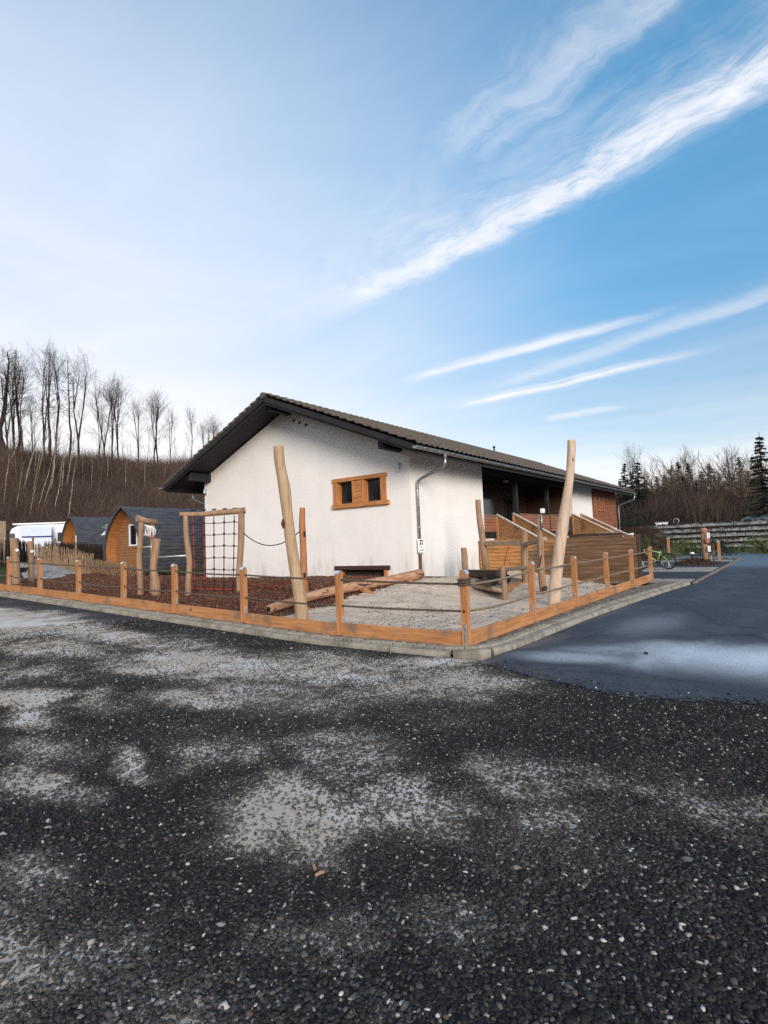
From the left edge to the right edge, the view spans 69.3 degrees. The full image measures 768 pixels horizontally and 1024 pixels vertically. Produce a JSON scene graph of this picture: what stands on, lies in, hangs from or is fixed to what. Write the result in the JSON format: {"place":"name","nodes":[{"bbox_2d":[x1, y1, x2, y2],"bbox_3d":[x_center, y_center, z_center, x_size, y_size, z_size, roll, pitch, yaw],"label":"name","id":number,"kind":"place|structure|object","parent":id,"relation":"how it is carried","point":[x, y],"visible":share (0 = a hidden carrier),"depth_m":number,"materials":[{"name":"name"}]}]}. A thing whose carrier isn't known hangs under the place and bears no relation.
{"place":"outdoors","nodes":[
{"label":"outdoors","id":0,"kind":"place"},
{"bbox_2d":[20,563,75,578],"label":"gravel path","id":1,"kind":"structure","parent":0,"point":[50,571],"depth_m":23.26,"materials":[{"name":"gravel"}]},
{"bbox_2d":[0,573,444,615],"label":"mulch ground","id":2,"kind":"structure","parent":0,"point":[67,576],"depth_m":16.21,"materials":[{"name":"brown wood"}]},
{"bbox_2d":[9,538,20,583],"bbox_3d":[-13.039,1.868,19.681,0.353,1.900,0.332,-2,-3,-1],"label":"wooden post","id":3,"kind":"object","parent":2,"relation":"on","point":[14,556],"visible":0.81,"depth_m":19.58,"materials":[{"name":"brown wood"}]},
{"bbox_2d":[27,541,34,580],"bbox_3d":[-13.148,1.940,20.702,0.266,1.713,0.274,-2,-3,-10],"label":"wooden post","id":4,"kind":"object","parent":2,"relation":"on","point":[30,557],"visible":0.76,"depth_m":20.64,"materials":[{"name":"brown wood"}]},
{"bbox_2d":[135,515,157,594],"bbox_3d":[-6.648,1.233,15.603,0.289,2.305,0.614,-5,-4,42],"label":"ring frame","id":5,"kind":"object","parent":2,"relation":"on","point":[141,520],"visible":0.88,"depth_m":15.46,"materials":[{"name":"brown wood"}]},
{"bbox_2d":[150,532,160,595],"bbox_3d":[-6.207,1.476,15.125,0.252,1.839,0.266,-5,-4,36],"label":"chinning post","id":6,"kind":"object","parent":2,"relation":"on","point":[155,582],"visible":0.84,"depth_m":15.05,"materials":[{"name":"brown wood"}]},
{"bbox_2d":[179,507,245,595],"bbox_3d":[-4.586,1.182,15.011,1.715,2.594,0.189,-1,-3,-14],"label":"climbing net frame","id":7,"kind":"object","parent":2,"relation":"on","point":[240,512],"visible":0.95,"depth_m":14.99,"materials":[{"name":"wood"}]},
{"bbox_2d":[299,508,307,592],"bbox_3d":[-1.919,1.128,13.353,0.215,2.477,0.180,-5,-4,36],"label":"rope post","id":8,"kind":"object","parent":2,"relation":"on","point":[303,547],"visible":0.73,"depth_m":13.31,"materials":[{"name":"wood"}]},
{"bbox_2d":[0,581,674,653],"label":"soil strip","id":9,"kind":"object","parent":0,"point":[618,595],"visible":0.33,"depth_m":11.55,"materials":[{"name":"soil"}]},
{"bbox_2d":[0,547,653,646],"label":"rope fence","id":10,"kind":"object","parent":9,"relation":"on","point":[467,636],"visible":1,"depth_m":10.60,"materials":[{"name":"orange wood"}]},
{"bbox_2d":[0,581,682,651],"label":"paving edge","id":11,"kind":"object","parent":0,"point":[518,635],"visible":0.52,"depth_m":9.96,"materials":[{"name":"concrete"}]},
{"bbox_2d":[0,475,766,656],"bbox_3d":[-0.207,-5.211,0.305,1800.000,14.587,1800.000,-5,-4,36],"label":"terrain","id":12,"kind":"structure","parent":0,"point":[3,570],"depth_m":35.54,"materials":[{"name":"soil"}]},
{"bbox_2d":[0,521,5,552],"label":"wooden post","id":13,"kind":"object","parent":12,"relation":"on","point":[2,530],"visible":0.44,"depth_m":27.92,"materials":[{"name":"brown wood"}]},
{"bbox_2d":[3,410,17,483],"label":"bare tree","id":14,"kind":"object","parent":12,"relation":"on","point":[13,443],"visible":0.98,"depth_m":56.70,"materials":[{"name":"brown plant"}]},
{"bbox_2d":[0,531,27,567],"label":"paling fence","id":15,"kind":"object","parent":12,"relation":"on","point":[23,554],"visible":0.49,"depth_m":26.21,"materials":[{"name":"wood"}]},
{"bbox_2d":[0,360,34,453],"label":"bare tree","id":16,"kind":"object","parent":12,"relation":"on","point":[3,388],"visible":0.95,"depth_m":65.66,"materials":[{"name":"brown plant"}]},
{"bbox_2d":[0,351,35,451],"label":"bare tree","id":17,"kind":"object","parent":12,"relation":"on","point":[19,438],"visible":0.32,"depth_m":70.01,"materials":[{"name":"brown plant"}]},
{"bbox_2d":[0,341,36,446],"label":"bare tree","id":18,"kind":"object","parent":12,"relation":"on","point":[13,408],"visible":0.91,"depth_m":67.05,"materials":[{"name":"brown plant"}]},
{"bbox_2d":[0,348,38,449],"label":"bare tree","id":19,"kind":"object","parent":12,"relation":"on","point":[2,421],"visible":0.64,"depth_m":67.94,"materials":[{"name":"brown plant"}]},
{"bbox_2d":[9,349,39,445],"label":"bare tree","id":20,"kind":"object","parent":12,"relation":"on","point":[21,396],"visible":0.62,"depth_m":69.67,"materials":[{"name":"brown plant"}]},
{"bbox_2d":[19,388,39,448],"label":"bare tree","id":21,"kind":"object","parent":12,"relation":"on","point":[31,419],"visible":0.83,"depth_m":69.34,"materials":[{"name":"brown plant"}]},
{"bbox_2d":[22,432,42,491],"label":"birch tree","id":22,"kind":"object","parent":12,"relation":"on","point":[30,461],"visible":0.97,"depth_m":55.72,"materials":[{"name":"beige plant"}]},
{"bbox_2d":[9,522,64,555],"bbox_3d":[-23.105,1.972,37.681,4.000,2.572,3.740,0,-4,-30],"label":"caravan","id":23,"kind":"object","parent":12,"relation":"on","point":[42,534],"visible":0.33,"depth_m":36.72,"materials":[{"name":"metal"}]},
{"bbox_2d":[21,340,59,453],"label":"bare tree","id":24,"kind":"object","parent":12,"relation":"on","point":[46,389],"visible":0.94,"depth_m":70.14,"materials":[{"name":"brown plant"}]},
{"bbox_2d":[37,413,49,477],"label":"bare tree","id":25,"kind":"object","parent":12,"relation":"on","point":[45,438],"visible":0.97,"depth_m":60.94,"materials":[{"name":"brown plant"}]},
{"bbox_2d":[34,351,65,461],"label":"bare tree","id":26,"kind":"object","parent":12,"relation":"on","point":[48,416],"visible":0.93,"depth_m":69.84,"materials":[{"name":"brown plant"}]},
{"bbox_2d":[37,333,75,448],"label":"bare tree","id":27,"kind":"object","parent":12,"relation":"on","point":[57,379],"visible":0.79,"depth_m":71.37,"materials":[{"name":"brown plant"}]},
{"bbox_2d":[32,537,93,573],"bbox_3d":[-15.138,2.130,26.120,6.078,2.116,0.214,-5,-4,36],"label":"paling fence","id":28,"kind":"object","parent":12,"relation":"on","point":[52,556],"visible":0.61,"depth_m":26.05,"materials":[{"name":"wood"}]},
{"bbox_2d":[57,355,80,452],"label":"bare tree","id":29,"kind":"object","parent":12,"relation":"on","point":[68,390],"visible":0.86,"depth_m":71.94,"materials":[{"name":"brown plant"}]},
{"bbox_2d":[38,540,103,563],"bbox_3d":[-15.817,2.371,28.870,5.795,2.005,1.278,-4,-4,28],"label":"hedge","id":30,"kind":"object","parent":12,"relation":"on","point":[97,550],"visible":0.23,"depth_m":28.29,"materials":[{"name":"plant"}]},
{"bbox_2d":[67,446,77,515],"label":"birch tree","id":31,"kind":"object","parent":12,"relation":"on","point":[72,483],"visible":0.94,"depth_m":52.52,"materials":[{"name":"beige plant"}]},
{"bbox_2d":[46,349,99,457],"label":"bare tree","id":32,"kind":"object","parent":12,"relation":"on","point":[82,415],"visible":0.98,"depth_m":70.62,"materials":[{"name":"brown plant"}]},
{"bbox_2d":[67,418,81,481],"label":"birch tree","id":33,"kind":"object","parent":12,"relation":"on","point":[71,452],"visible":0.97,"depth_m":60.79,"materials":[{"name":"beige plant"}]},
{"bbox_2d":[61,516,110,546],"bbox_3d":[-16.667,1.475,34.142,2.356,2.374,5.020,-5,-4,38],"label":"camping pod","id":34,"kind":"object","parent":12,"relation":"on","point":[83,530],"visible":0.37,"depth_m":32.52,"materials":[{"name":"wood"}]},
{"bbox_2d":[87,396,107,452],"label":"bare tree","id":35,"kind":"object","parent":12,"relation":"on","point":[99,442],"visible":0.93,"depth_m":73.39,"materials":[{"name":"brown plant"}]},
{"bbox_2d":[0,434,204,532],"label":"hillside brush","id":36,"kind":"object","parent":12,"relation":"on","point":[87,501],"visible":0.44,"depth_m":58.67,"materials":[{"name":"plant"}]},
{"bbox_2d":[83,376,129,453],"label":"bare tree","id":37,"kind":"object","parent":12,"relation":"on","point":[103,441],"visible":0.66,"depth_m":73.76,"materials":[{"name":"brown plant"}]},
{"bbox_2d":[94,373,126,459],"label":"bare tree","id":38,"kind":"object","parent":12,"relation":"on","point":[112,419],"visible":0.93,"depth_m":72.45,"materials":[{"name":"brown plant"}]},
{"bbox_2d":[89,375,133,460],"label":"bare tree","id":39,"kind":"object","parent":12,"relation":"on","point":[118,418],"visible":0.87,"depth_m":73.00,"materials":[{"name":"brown plant"}]},
{"bbox_2d":[82,560,145,576],"bbox_3d":[-11.492,2.530,23.597,4.241,1.203,1.110,-5,-4,41],"label":"fence","id":40,"kind":"object","parent":12,"relation":"on","point":[113,572],"visible":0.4,"depth_m":23.24,"materials":[{"name":"wood"}]},
{"bbox_2d":[121,393,147,461],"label":"bare tree","id":41,"kind":"object","parent":12,"relation":"on","point":[138,419],"visible":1,"depth_m":72.56,"materials":[{"name":"brown plant"}]},
{"bbox_2d":[103,505,205,568],"bbox_3d":[-9.611,1.199,26.702,2.680,2.806,6.520,-4,-4,32],"label":"camping pod","id":42,"kind":"object","parent":12,"relation":"on","point":[120,541],"visible":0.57,"depth_m":24.70,"materials":[{"name":"wood"}]},
{"bbox_2d":[128,522,137,547],"bbox_3d":[-10.949,1.008,24.307,0.760,1.130,0.070,-4,-4,32],"label":"window","id":43,"kind":"structure","parent":42,"relation":"in","point":[132,536],"depth_m":24.36,"materials":[{"name":"black glass"}]},
{"bbox_2d":[142,390,170,461],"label":"bare tree","id":44,"kind":"object","parent":12,"relation":"on","point":[151,419],"visible":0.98,"depth_m":75.20,"materials":[{"name":"brown plant"}]},
{"bbox_2d":[145,389,168,461],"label":"bare tree","id":45,"kind":"object","parent":12,"relation":"on","point":[155,414],"visible":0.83,"depth_m":75.85,"materials":[{"name":"brown plant"}]},
{"bbox_2d":[161,405,177,462],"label":"bare tree","id":46,"kind":"object","parent":12,"relation":"on","point":[171,425],"visible":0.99,"depth_m":75.26,"materials":[{"name":"brown plant"}]},
{"bbox_2d":[185,404,197,455],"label":"bare tree","id":47,"kind":"object","parent":12,"relation":"on","point":[188,441],"visible":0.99,"depth_m":78.69,"materials":[{"name":"brown plant"}]},
{"bbox_2d":[194,420,208,447],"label":"bare tree","id":48,"kind":"object","parent":12,"relation":"on","point":[203,434],"visible":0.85,"depth_m":77.97,"materials":[{"name":"brown plant"}]},
{"bbox_2d":[196,413,219,443],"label":"bare tree","id":49,"kind":"object","parent":12,"relation":"on","point":[213,432],"visible":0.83,"depth_m":79.44,"materials":[{"name":"brown plant"}]},
{"bbox_2d":[0,582,690,660],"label":"kerb","id":50,"kind":"structure","parent":12,"relation":"on","point":[482,654],"depth_m":9.72,"materials":[{"name":"concrete"}]},
{"bbox_2d":[159,392,636,577],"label":"amenity building","id":51,"kind":"structure","parent":12,"relation":"on","point":[370,510],"depth_m":19.76,"materials":[{"name":"white paint"}]},
{"bbox_2d":[332,472,389,508],"bbox_3d":[-0.737,-0.673,18.348,2.380,1.020,0.360,-5,-4,36],"label":"window frame","id":52,"kind":"structure","parent":51,"relation":"in","point":[361,499],"depth_m":18.25,"materials":[{"name":"brown wood"}]},
{"bbox_2d":[417,539,424,552],"bbox_3d":[1.123,1.040,17.188,0.267,0.420,0.116,0,-4,-32],"label":"sign","id":53,"kind":"object","parent":51,"relation":"attached to","point":[421,545],"visible":1,"depth_m":17.14,"materials":[{"name":"white paint"}]},
{"bbox_2d":[483,496,496,523],"bbox_3d":[5.035,-0.087,26.790,0.075,1.300,1.800,-5,-4,36],"label":"veranda window","id":54,"kind":"structure","parent":51,"relation":"in","point":[489,503],"depth_m":26.86,"materials":[{"name":"grey glass"}]},
{"bbox_2d":[504,497,512,526],"bbox_3d":[6.448,0.267,28.659,0.075,2.000,0.900,-5,-4,36],"label":"veranda door","id":55,"kind":"structure","parent":51,"relation":"in","point":[508,508],"depth_m":28.58,"materials":[{"name":"black glass"}]},
{"bbox_2d":[512,513,554,539],"bbox_3d":[6.553,1.544,22.077,2.930,3.236,0.100,-5,-4,36],"label":"stair balustrade","id":56,"kind":"object","parent":51,"relation":"attached to","point":[528,525],"visible":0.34,"depth_m":22.57,"materials":[{"name":"brown wood"}]},
{"bbox_2d":[478,534,642,581],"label":"ramp wall","id":57,"kind":"structure","parent":51,"relation":"attached to","point":[581,549],"depth_m":18.94,"materials":[{"name":"brown wood"}]},
{"bbox_2d":[568,532,621,538],"bbox_3d":[9.907,1.733,25.735,1.300,1.560,4.200,-5,-4,36],"label":"wall cap","id":58,"kind":"object","parent":57,"relation":"on","point":[598,534],"visible":0.07,"depth_m":24.35,"materials":[{"name":"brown wood"}]},
{"bbox_2d":[572,513,623,536],"bbox_3d":[10.932,1.448,28.297,2.580,2.986,0.100,-5,-4,36],"label":"stair balustrade","id":59,"kind":"object","parent":51,"relation":"attached to","point":[584,523],"visible":0.47,"depth_m":28.72,"materials":[{"name":"brown wood"}]},
{"bbox_2d":[581,513,628,536],"bbox_3d":[11.830,1.443,29.511,2.580,2.986,0.100,-5,-4,36],"label":"stair balustrade","id":60,"kind":"object","parent":51,"relation":"attached to","point":[598,522],"visible":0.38,"depth_m":29.67,"materials":[{"name":"brown wood"}]},
{"bbox_2d":[616,464,635,510],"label":"spruce tree","id":61,"kind":"object","parent":12,"relation":"on","point":[623,482],"visible":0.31,"depth_m":60.63,"materials":[{"name":"green plant"}]},
{"bbox_2d":[615,443,644,504],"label":"bare tree","id":62,"kind":"object","parent":12,"relation":"on","point":[631,464],"visible":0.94,"depth_m":59.02,"materials":[{"name":"brown plant"}]},
{"bbox_2d":[623,462,655,522],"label":"spruce tree","id":63,"kind":"object","parent":12,"relation":"on","point":[635,482],"visible":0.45,"depth_m":58.19,"materials":[{"name":"green plant"}]},
{"bbox_2d":[626,457,678,498],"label":"bare tree","id":64,"kind":"object","parent":12,"relation":"on","point":[646,480],"visible":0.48,"depth_m":61.84,"materials":[{"name":"plant"}]},
{"bbox_2d":[640,450,698,483],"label":"bare tree","id":65,"kind":"object","parent":12,"relation":"on","point":[669,463],"visible":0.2,"depth_m":72.69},
{"bbox_2d":[640,460,706,502],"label":"bare tree","id":66,"kind":"object","parent":12,"relation":"on","point":[677,483],"visible":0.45,"depth_m":62.22,"materials":[{"name":"plant"}]},
{"bbox_2d":[642,458,708,506],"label":"bare tree","id":67,"kind":"object","parent":12,"relation":"on","point":[674,485],"visible":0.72,"depth_m":58.56,"materials":[{"name":"plant"}]},
{"bbox_2d":[653,459,711,491],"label":"bare tree","id":68,"kind":"object","parent":12,"relation":"on","point":[682,473],"visible":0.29,"depth_m":66.01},
{"bbox_2d":[615,471,767,530],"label":"woodland thicket","id":69,"kind":"object","parent":12,"relation":"on","point":[687,510],"visible":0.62,"depth_m":55.58,"materials":[{"name":"plant"}]},
{"bbox_2d":[677,447,705,496],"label":"bare tree","id":70,"kind":"object","parent":12,"relation":"on","point":[687,466],"visible":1,"depth_m":56.18,"materials":[{"name":"brown plant"}]},
{"bbox_2d":[686,467,730,501],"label":"bare tree","id":71,"kind":"object","parent":12,"relation":"on","point":[706,488],"visible":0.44,"depth_m":59.82,"materials":[{"name":"plant"}]},
{"bbox_2d":[682,445,752,503],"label":"bare tree","id":72,"kind":"object","parent":12,"relation":"on","point":[718,482],"visible":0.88,"depth_m":55.13,"materials":[{"name":"plant"}]},
{"bbox_2d":[717,443,743,482],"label":"bare tree","id":73,"kind":"object","parent":12,"relation":"on","point":[732,458],"visible":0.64,"depth_m":64.01,"materials":[{"name":"brown plant"}]},
{"bbox_2d":[706,445,766,503],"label":"bare tree","id":74,"kind":"object","parent":12,"relation":"on","point":[731,482],"visible":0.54,"depth_m":55.42,"materials":[{"name":"plant"}]},
{"bbox_2d":[729,457,748,489],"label":"spruce tree","id":75,"kind":"object","parent":12,"relation":"on","point":[740,470],"visible":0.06,"depth_m":60.72,"materials":[{"name":"green plant"}]},
{"bbox_2d":[711,445,767,489],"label":"bare tree","id":76,"kind":"object","parent":12,"relation":"on","point":[732,466],"visible":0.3,"depth_m":63.39,"materials":[{"name":"plant"}]},
{"bbox_2d":[717,454,767,496],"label":"bare tree","id":77,"kind":"object","parent":12,"relation":"on","point":[744,477],"visible":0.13,"depth_m":57.73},
{"bbox_2d":[721,454,767,502],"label":"bare tree","id":78,"kind":"object","parent":12,"relation":"on","point":[744,491],"visible":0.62,"depth_m":53.86,"materials":[{"name":"plant"}]},
{"bbox_2d":[741,515,767,520],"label":"tarpaulin mound","id":79,"kind":"object","parent":12,"relation":"on","point":[758,517],"visible":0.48,"depth_m":44.09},
{"bbox_2d":[0,596,767,1023],"bbox_3d":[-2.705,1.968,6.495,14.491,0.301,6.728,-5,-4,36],"label":"gravel","id":80,"kind":"structure","parent":0,"point":[132,870],"depth_m":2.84,"materials":[{"name":"gravel"}]},
{"bbox_2d":[0,0,767,489],"label":"sky","id":81,"kind":"structure","parent":0,"point":[524,229],"materials":[{"name":"blue"}]},
{"bbox_2d":[280,570,644,631],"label":"sand ground","id":82,"kind":"structure","parent":0,"point":[449,597],"depth_m":12.12,"materials":[{"name":"sand"}]},
{"bbox_2d":[273,445,308,619],"bbox_3d":[-1.772,0.477,10.657,0.586,3.529,0.262,-1,-3,-15],"label":"tall log pole","id":83,"kind":"object","parent":82,"relation":"on","point":[297,585],"visible":0.94,"depth_m":10.59,"materials":[{"name":"brown wood"}]},
{"bbox_2d":[266,569,423,613],"bbox_3d":[-0.574,1.911,13.290,0.758,0.794,5.307,-5,-4,39],"label":"lying log","id":84,"kind":"object","parent":82,"relation":"on","point":[366,587],"visible":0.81,"depth_m":13.33,"materials":[{"name":"brown wood"}]},
{"bbox_2d":[460,500,546,599],"bbox_3d":[3.034,0.949,15.395,1.989,2.840,4.453,-2,-3,-1],"label":"sand play frame","id":85,"kind":"object","parent":82,"relation":"on","point":[504,587],"visible":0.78,"depth_m":15.14,"materials":[{"name":"wood"}]},
{"bbox_2d":[548,440,575,605],"bbox_3d":[3.751,0.317,11.735,0.763,3.662,0.259,-3,-4,18],"label":"tall log pole","id":86,"kind":"object","parent":82,"relation":"on","point":[555,581],"visible":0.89,"depth_m":11.65,"materials":[{"name":"wood"}]},
{"bbox_2d":[479,553,767,703],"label":"asphalt road","id":87,"kind":"structure","parent":0,"point":[707,636],"depth_m":7.91,"materials":[{"name":"asphalt"}]},
{"bbox_2d":[669,557,740,583],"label":"parking kerb","id":88,"kind":"structure","parent":87,"relation":"on","point":[712,573],"depth_m":23.02,"materials":[{"name":"concrete"}]},
{"bbox_2d":[635,533,684,560],"bbox_3d":[15.852,2.366,37.063,7.100,1.944,11.500,-5,-4,36],"label":"planted mound","id":89,"kind":"object","parent":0,"point":[675,553],"visible":0.12,"depth_m":33.56,"materials":[{"name":"plant"}]},
{"bbox_2d":[618,525,673,560],"bbox_3d":[16.263,1.903,34.748,2.612,2.211,6.896,-5,-4,36],"label":"brown shrubbery","id":90,"kind":"object","parent":89,"relation":"on","point":[647,531],"visible":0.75,"depth_m":34.21,"materials":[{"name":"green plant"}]},
{"bbox_2d":[672,536,700,553],"bbox_3d":[20.989,2.317,39.017,2.344,1.457,2.598,-3,-3,9],"label":"shrub","id":91,"kind":"object","parent":89,"relation":"on","point":[686,546],"visible":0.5,"depth_m":38.62,"materials":[{"name":"green plant"}]},
{"bbox_2d":[599,559,735,582],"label":"parking bays","id":92,"kind":"object","parent":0,"point":[696,575],"visible":0.2,"depth_m":21.62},
{"bbox_2d":[595,560,731,583],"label":"paving strips","id":93,"kind":"object","parent":92,"relation":"on","point":[695,569],"visible":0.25,"depth_m":22.82,"materials":[{"name":"concrete"}]},
{"bbox_2d":[642,546,676,568],"bbox_3d":[11.441,1.952,23.650,1.714,0.978,0.666,-9,-7,62],"label":"bicycle","id":94,"kind":"object","parent":93,"relation":"on","point":[661,557],"visible":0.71,"depth_m":23.47,"materials":[{"name":"metal"}]},
{"bbox_2d":[699,528,710,558],"bbox_3d":[15.342,1.510,26.589,0.370,1.512,0.499,-3,-3,12],"label":"carved post","id":95,"kind":"object","parent":92,"relation":"on","point":[705,547],"visible":1,"depth_m":26.53,"materials":[{"name":"brown wood"}]},
{"bbox_2d":[696,535,736,554],"bbox_3d":[21.730,2.177,36.306,2.151,1.404,2.493,-1,-4,-22],"label":"shrub","id":96,"kind":"object","parent":92,"relation":"on","point":[721,545],"visible":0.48,"depth_m":36.04,"materials":[{"name":"green plant"}]},
{"bbox_2d":[716,541,720,561],"bbox_3d":[16.229,1.901,26.948,0.146,0.998,0.146,-5,-4,36],"label":"capped post","id":97,"kind":"object","parent":92,"relation":"on","point":[718,551],"visible":1,"depth_m":26.89,"materials":[{"name":"orange wood"}]},
{"bbox_3d":[6.013,1.873,21.458,2.715,1.790,1.500,-5,-4,36],"label":"staircase","id":98,"kind":"object","parent":92,"relation":"on","visible":0},
{"bbox_2d":[496,514,536,540],"bbox_3d":[5.594,1.574,20.820,2.880,3.206,0.100,-5,-4,36],"label":"stair balustrade","id":99,"kind":"object","parent":98,"relation":"attached to","point":[504,531],"visible":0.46,"depth_m":21.42,"materials":[{"name":"brown wood"}]},
{"bbox_2d":[670,556,719,565],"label":"ornamental grass","id":100,"kind":"object","parent":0,"point":[692,561],"depth_m":26.56,"materials":[{"name":"plant"}]},
{"bbox_2d":[676,553,744,557],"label":"side road","id":101,"kind":"structure","parent":0,"point":[723,555],"depth_m":35.02,"materials":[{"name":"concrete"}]},
{"bbox_2d":[688,547,761,553],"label":"lawn","id":102,"kind":"structure","parent":0,"point":[737,548],"depth_m":40.61,"materials":[{"name":"plant"}]},
{"bbox_2d":[616,507,671,536],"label":"shrub","id":103,"kind":"object","parent":102,"relation":"on","point":[642,522],"visible":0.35,"depth_m":42.28,"materials":[{"name":"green plant"}]},
{"bbox_2d":[644,518,767,547],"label":"stone wall","id":104,"kind":"structure","parent":102,"relation":"on","point":[736,532],"depth_m":42.34,"materials":[{"name":"stone"}]},
{"bbox_2d":[734,533,767,553],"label":"shrub","id":105,"kind":"object","parent":102,"relation":"on","point":[762,544],"visible":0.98,"depth_m":35.52,"materials":[{"name":"green plant"}]},
{"bbox_2d":[739,436,767,519],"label":"spruce tree","id":106,"kind":"object","parent":102,"relation":"on","point":[757,482],"visible":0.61,"depth_m":44.73,"materials":[{"name":"green plant"}]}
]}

